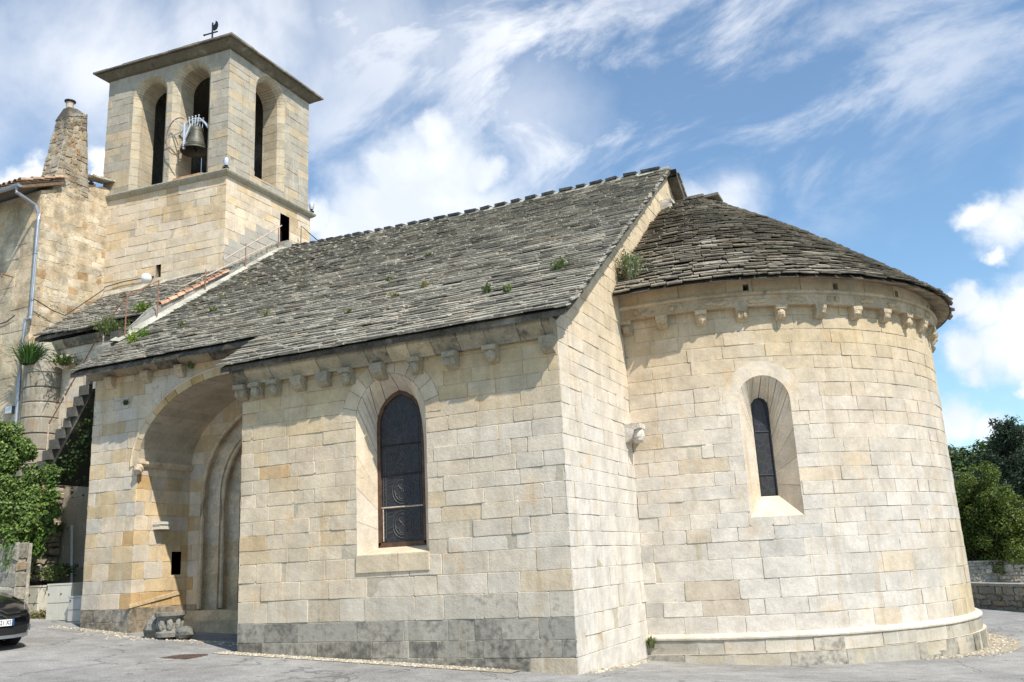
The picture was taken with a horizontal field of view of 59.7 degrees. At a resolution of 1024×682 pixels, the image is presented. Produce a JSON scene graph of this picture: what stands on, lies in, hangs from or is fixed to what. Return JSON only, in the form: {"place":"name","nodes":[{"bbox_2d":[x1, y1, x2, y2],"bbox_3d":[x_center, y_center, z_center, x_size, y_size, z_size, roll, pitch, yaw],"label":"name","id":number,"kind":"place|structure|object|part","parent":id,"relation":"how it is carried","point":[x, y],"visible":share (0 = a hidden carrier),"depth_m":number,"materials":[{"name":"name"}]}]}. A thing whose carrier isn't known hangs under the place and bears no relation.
{"place":"outdoors","nodes":[
{"label":"outdoors","id":0,"kind":"place"},
{"bbox_2d":[0,608,1023,681],"bbox_3d":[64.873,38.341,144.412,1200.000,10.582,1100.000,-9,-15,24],"label":"ground","id":1,"kind":"structure","parent":0,"point":[43,650],"depth_m":13.83,"materials":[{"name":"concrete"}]},
{"bbox_2d":[0,592,30,644],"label":"parked car","id":2,"kind":"object","parent":1,"relation":"on","point":[15,625],"visible":0.99,"depth_m":15.92,"materials":[{"name":"black paint"}]},
{"bbox_2d":[0,542,32,603],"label":"stone wall","id":3,"kind":"structure","parent":1,"relation":"on","point":[15,581],"depth_m":20.68,"materials":[{"name":"grey stone"}]},
{"bbox_2d":[0,476,63,581],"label":"dry stone wall","id":4,"kind":"structure","parent":1,"relation":"on","point":[50,554],"depth_m":23.21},
{"bbox_2d":[0,421,64,577],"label":"ivy","id":5,"kind":"object","parent":4,"relation":"on","point":[35,512],"visible":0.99,"depth_m":21.62,"materials":[{"name":"green plant"}]},
{"bbox_2d":[52,519,68,532],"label":"wall weed","id":6,"kind":"object","parent":4,"relation":"attached to","point":[58,527],"depth_m":23.45,"materials":[{"name":"green plant"}]},
{"bbox_2d":[28,585,47,614],"bbox_3d":[-11.309,6.333,21.234,0.390,0.992,0.299,-9,-15,24],"label":"utility cabinet","id":7,"kind":"object","parent":1,"relation":"on","point":[37,597],"visible":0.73,"depth_m":21.18,"materials":[{"name":"beige plastic"}]},
{"bbox_3d":[-11.355,6.400,21.105,0.336,0.344,0.032,-9,-15,24],"label":"door","id":8,"kind":"part","parent":7,"relation":"part of","materials":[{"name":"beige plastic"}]},
{"bbox_3d":[-11.373,6.051,21.192,0.336,0.345,0.032,-9,-15,24],"label":"door","id":9,"kind":"part","parent":7,"relation":"part of","materials":[{"name":"beige plastic"}]},
{"bbox_2d":[30,608,50,618],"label":"ground weed","id":10,"kind":"object","parent":1,"relation":"on","point":[40,613],"visible":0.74,"depth_m":20.62,"materials":[{"name":"green plant"}]},
{"bbox_2d":[0,99,114,476],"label":"house","id":11,"kind":"structure","parent":1,"relation":"on","point":[53,223],"depth_m":26.55,"materials":[{"name":"stone"}]},
{"bbox_2d":[5,406,14,413],"bbox_3d":[-13.958,1.923,24.843,0.343,0.220,0.115,-9,-15,24],"label":"meter box","id":12,"kind":"object","parent":11,"relation":"attached to","point":[9,409],"visible":0.87,"depth_m":24.79,"materials":[{"name":"white plastic"}]},
{"bbox_2d":[46,582,82,620],"bbox_3d":[-10.302,6.126,20.587,0.830,1.042,0.429,-9,-15,24],"label":"utility cabinet","id":13,"kind":"object","parent":1,"relation":"on","point":[58,594],"visible":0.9,"depth_m":20.45,"materials":[{"name":"beige plastic"}]},
{"bbox_3d":[-10.556,6.221,20.479,0.376,0.370,0.032,-9,-15,24],"label":"door","id":14,"kind":"part","parent":13,"relation":"part of","materials":[{"name":"beige plastic"}]},
{"bbox_3d":[-10.575,5.848,20.572,0.376,0.369,0.032,-9,-15,24],"label":"door","id":15,"kind":"part","parent":13,"relation":"part of","materials":[{"name":"beige plastic"}]},
{"bbox_3d":[-10.195,6.163,20.318,0.376,0.370,0.032,-9,-15,24],"label":"door","id":16,"kind":"part","parent":13,"relation":"part of","materials":[{"name":"beige plastic"}]},
{"bbox_3d":[-10.214,5.789,20.411,0.376,0.369,0.032,-9,-15,24],"label":"door","id":17,"kind":"part","parent":13,"relation":"part of","materials":[{"name":"beige plastic"}]},
{"bbox_2d":[67,595,83,623],"bbox_3d":[-9.709,6.135,20.101,0.490,0.772,0.379,-9,-15,24],"label":"utility cabinet","id":18,"kind":"object","parent":1,"relation":"on","point":[74,609],"visible":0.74,"depth_m":19.98,"materials":[{"name":"plastic"}]},
{"bbox_3d":[-9.775,6.143,19.950,0.436,0.229,0.032,-9,-15,24],"label":"door","id":19,"kind":"part","parent":18,"relation":"part of","materials":[{"name":"plastic"}]},
{"bbox_3d":[-9.787,5.900,20.011,0.436,0.240,0.032,-9,-15,24],"label":"door","id":20,"kind":"part","parent":18,"relation":"part of","materials":[{"name":"plastic"}]},
{"bbox_2d":[143,611,194,639],"bbox_3d":[-6.851,5.728,17.738,1.332,0.658,0.628,-9,-15,24],"label":"carved capital","id":21,"kind":"object","parent":1,"relation":"on","point":[164,625],"visible":0.94,"depth_m":17.52,"materials":[{"name":"stone"}]},
{"bbox_2d":[161,654,207,658],"bbox_3d":[-5.508,5.274,14.899,0.600,0.029,0.560,-7,-15,16],"label":"manhole cover","id":22,"kind":"object","parent":1,"relation":"on","point":[184,656],"visible":1,"depth_m":14.79,"materials":[{"name":"metal"}]},
{"bbox_2d":[15,32,988,674],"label":"church","id":23,"kind":"structure","parent":1,"relation":"on","point":[715,434],"depth_m":16.49,"materials":[{"name":"stone"}]},
{"bbox_2d":[0,339,61,365],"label":"grass tuft","id":24,"kind":"object","parent":23,"relation":"on","point":[29,355],"visible":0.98,"depth_m":24.36,"materials":[{"name":"green plant"}]},
{"bbox_2d":[31,561,83,580],"bbox_3d":[-11.178,5.538,21.484,1.459,0.483,1.918,7,-17,-34],"label":"wall weed","id":25,"kind":"object","parent":23,"relation":"attached to","point":[52,574],"depth_m":21.43,"materials":[{"name":"green plant"}]},
{"bbox_2d":[41,352,81,365],"bbox_3d":[-12.363,0.461,24.354,1.168,0.400,1.485,-9,-15,24],"label":"plant","id":26,"kind":"object","parent":23,"relation":"attached to","point":[65,360],"visible":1,"depth_m":24.33,"materials":[{"name":"green plant"}]},
{"bbox_2d":[62,561,78,576],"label":"wall weed","id":27,"kind":"object","parent":23,"relation":"attached to","point":[70,570],"depth_m":22.97,"materials":[{"name":"green plant"}]},
{"bbox_2d":[70,525,72,582],"bbox_3d":[-11.438,5.536,23.167,0.198,1.496,0.070,-9,-15,24],"label":"conduit","id":28,"kind":"object","parent":23,"relation":"attached to","point":[71,551],"visible":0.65,"depth_m":23.16,"materials":[{"name":"white plastic"}]},
{"bbox_2d":[37,328,136,486],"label":"stone staircase","id":29,"kind":"structure","parent":23,"relation":"on","point":[77,412],"depth_m":21.98,"materials":[{"name":"grey stone"}]},
{"bbox_2d":[44,401,94,502],"bbox_3d":[-10.232,2.225,21.863,2.632,3.332,0.828,-9,-15,24],"label":"creeper","id":30,"kind":"object","parent":29,"relation":"hanging from","point":[77,451],"visible":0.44,"depth_m":21.87,"materials":[{"name":"green plant"}]},
{"bbox_2d":[46,280,158,449],"bbox_3d":[-10.326,0.497,22.134,2.591,4.401,0.936,-3,-14,-1],"label":"stair railing","id":31,"kind":"object","parent":29,"relation":"on","point":[83,362],"visible":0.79,"depth_m":22.11,"materials":[{"name":"metal"}]},
{"bbox_2d":[87,311,131,335],"bbox_3d":[-9.881,-0.416,22.057,1.424,0.532,1.217,-9,-15,24],"label":"stair plant","id":32,"kind":"object","parent":29,"relation":"on","point":[109,326],"visible":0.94,"depth_m":21.97,"materials":[{"name":"green plant"}]},
{"bbox_2d":[34,278,140,315],"bbox_3d":[-12.322,-1.457,26.269,1.798,1.342,2.599,-9,-15,24],"label":"cable","id":33,"kind":"object","parent":23,"relation":"attached to","point":[87,300],"visible":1,"depth_m":26.93,"materials":[{"name":"metal"}]},
{"bbox_2d":[123,328,143,343],"bbox_3d":[-8.989,-0.094,21.005,0.394,0.398,0.467,-9,-15,24],"label":"roof weed","id":34,"kind":"object","parent":23,"relation":"on","point":[131,339],"visible":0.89,"depth_m":20.98,"materials":[{"name":"green plant"}]},
{"bbox_2d":[129,300,153,312],"bbox_3d":[-9.819,-0.901,23.865,0.713,0.338,0.862,8,-18,-37],"label":"chapel roof plant","id":35,"kind":"object","parent":23,"relation":"on","point":[140,307],"visible":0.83,"depth_m":23.72,"materials":[{"name":"green plant"}]},
{"bbox_2d":[133,327,151,336],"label":"roof weed","id":36,"kind":"object","parent":23,"relation":"on","point":[142,333],"visible":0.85,"depth_m":21.31,"materials":[{"name":"green plant"}]},
{"bbox_2d":[141,273,153,283],"bbox_3d":[-11.054,-1.878,26.991,0.316,0.323,0.440,-1,-14,-7],"label":"globe lamp","id":37,"kind":"object","parent":23,"relation":"attached to","point":[146,278],"visible":1,"depth_m":26.83,"materials":[{"name":"white glass"}]},
{"bbox_2d":[152,521,171,529],"bbox_3d":[-7.699,4.064,19.628,0.240,0.160,0.340,-9,-15,24],"label":"wall light","id":38,"kind":"object","parent":23,"relation":"attached to","point":[161,525],"visible":1,"depth_m":19.52,"materials":[{"name":"beige plastic"}]},
{"bbox_2d":[166,114,207,157],"bbox_3d":[-10.128,-6.453,28.300,1.354,1.397,0.953,-9,-15,24],"label":"church bell","id":39,"kind":"object","parent":23,"relation":"hanging from","point":[193,145],"visible":0.97,"depth_m":28.11,"materials":[{"name":"brown metal"}]},
{"bbox_2d":[185,360,194,368],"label":"porch weed","id":40,"kind":"object","parent":23,"relation":"attached to","point":[190,365],"visible":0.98,"depth_m":19.22,"materials":[{"name":"green plant"}]},
{"bbox_2d":[124,225,281,338],"bbox_3d":[-8.407,-1.824,25.053,0.067,5.062,5.977,-9,-15,23],"label":"roof railing","id":41,"kind":"object","parent":23,"relation":"on","point":[245,256],"visible":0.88,"depth_m":25.47,"materials":[{"name":"metal"}]},
{"bbox_2d":[203,21,217,37],"bbox_3d":[-10.559,-10.270,31.178,0.624,2.003,0.119,-7,-15,16],"label":"weather vane","id":42,"kind":"object","parent":23,"relation":"on","point":[214,26],"visible":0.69,"depth_m":31.29,"materials":[{"name":"metal"}]},
{"bbox_2d":[208,306,217,313],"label":"roof weed","id":43,"kind":"object","parent":23,"relation":"on","point":[214,309],"visible":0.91,"depth_m":21.74,"materials":[{"name":"green plant"}]},
{"bbox_2d":[223,158,229,168],"bbox_3d":[-8.702,-5.404,27.153,0.200,0.325,0.200,-9,-15,24],"label":"floodlight","id":44,"kind":"object","parent":23,"relation":"on","point":[226,162],"visible":1,"depth_m":27.09,"materials":[{"name":"metal"}]},
{"bbox_2d":[257,310,270,316],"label":"roof weed","id":45,"kind":"object","parent":23,"relation":"on","point":[266,313],"visible":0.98,"depth_m":19.52,"materials":[{"name":"green plant"}]},
{"bbox_2d":[309,203,313,212],"bbox_3d":[-6.915,-4.597,30.754,0.200,0.325,0.200,-9,-15,24],"label":"floodlight","id":46,"kind":"object","parent":23,"relation":"on","point":[311,206],"visible":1,"depth_m":30.69,"materials":[{"name":"metal"}]},
{"bbox_2d":[387,292,396,296],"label":"roof weed","id":47,"kind":"object","parent":23,"relation":"on","point":[394,294],"visible":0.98,"depth_m":17.61,"materials":[{"name":"green plant"}]},
{"bbox_2d":[377,390,426,547],"bbox_3d":[-1.886,2.153,15.269,0.956,2.678,0.060,-9,-15,24],"label":"window","id":48,"kind":"structure","parent":23,"relation":"in","point":[400,437],"depth_m":15.25,"materials":[{"name":"black glass"}]},
{"bbox_2d":[419,279,428,287],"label":"roof weed","id":49,"kind":"object","parent":23,"relation":"on","point":[424,284],"visible":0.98,"depth_m":17.74,"materials":[{"name":"green plant"}]},
{"bbox_2d":[480,282,494,293],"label":"roof weed","id":50,"kind":"object","parent":23,"relation":"on","point":[487,288],"visible":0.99,"depth_m":15.75,"materials":[{"name":"green plant"}]},
{"bbox_2d":[502,282,511,293],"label":"roof weed","id":51,"kind":"object","parent":23,"relation":"on","point":[506,288],"visible":1,"depth_m":15.41,"materials":[{"name":"green plant"}]},
{"bbox_2d":[547,256,569,271],"bbox_3d":[0.832,-1.358,15.858,0.417,0.239,0.343,-4,-14,6],"label":"roof weed","id":52,"kind":"object","parent":23,"relation":"on","point":[559,265],"visible":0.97,"depth_m":15.84,"materials":[{"name":"green plant"}]},
{"bbox_2d":[612,246,667,280],"bbox_3d":[2.469,-1.504,17.578,1.184,0.670,1.061,-1,-14,-9],"label":"plant","id":53,"kind":"object","parent":23,"relation":"on","point":[628,267],"visible":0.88,"depth_m":17.43,"materials":[{"name":"green plant"}]},
{"bbox_2d":[646,635,656,648],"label":"weed","id":54,"kind":"object","parent":23,"relation":"on","point":[650,642],"visible":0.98,"depth_m":15.77,"materials":[{"name":"green plant"}]},
{"bbox_2d":[750,397,778,496],"bbox_3d":[4.680,1.960,16.573,0.327,1.848,0.043,-3,-14,2],"label":"window","id":55,"kind":"structure","parent":23,"relation":"in","point":[759,407],"depth_m":16.57,"materials":[{"name":"glass"}]},
{"bbox_2d":[51,625,1021,672],"bbox_3d":[0.688,5.604,16.696,20.670,1.234,7.460,-1,-14,-6],"label":"pebble edging","id":56,"kind":"object","parent":1,"relation":"on","point":[999,644],"visible":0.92,"depth_m":15.38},
{"bbox_2d":[948,425,1023,490],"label":"hillside wood","id":57,"kind":"object","parent":1,"relation":"on","point":[962,459],"visible":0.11,"depth_m":149.95,"materials":[{"name":"green plant"}]},
{"bbox_2d":[954,460,1023,574],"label":"broadleaf tree","id":58,"kind":"object","parent":1,"relation":"on","point":[992,521],"visible":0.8,"depth_m":42.36,"materials":[{"name":"green plant"}]},
{"bbox_2d":[967,559,1023,582],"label":"parapet wall","id":59,"kind":"structure","parent":1,"relation":"on","point":[979,571],"depth_m":41.93,"materials":[{"name":"stone"}]},
{"bbox_2d":[970,414,1023,559],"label":"conifer","id":60,"kind":"object","parent":1,"relation":"on","point":[1011,468],"visible":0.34,"depth_m":57.00,"materials":[{"name":"green plant"}]},
{"bbox_2d":[971,582,1023,611],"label":"parapet wall","id":61,"kind":"structure","parent":1,"relation":"on","point":[999,596],"depth_m":27.00,"materials":[{"name":"stone"}]},
{"bbox_2d":[0,0,1023,451],"label":"sky","id":62,"kind":"structure","parent":0,"point":[889,132],"materials":[{"name":"blue"}]}
]}

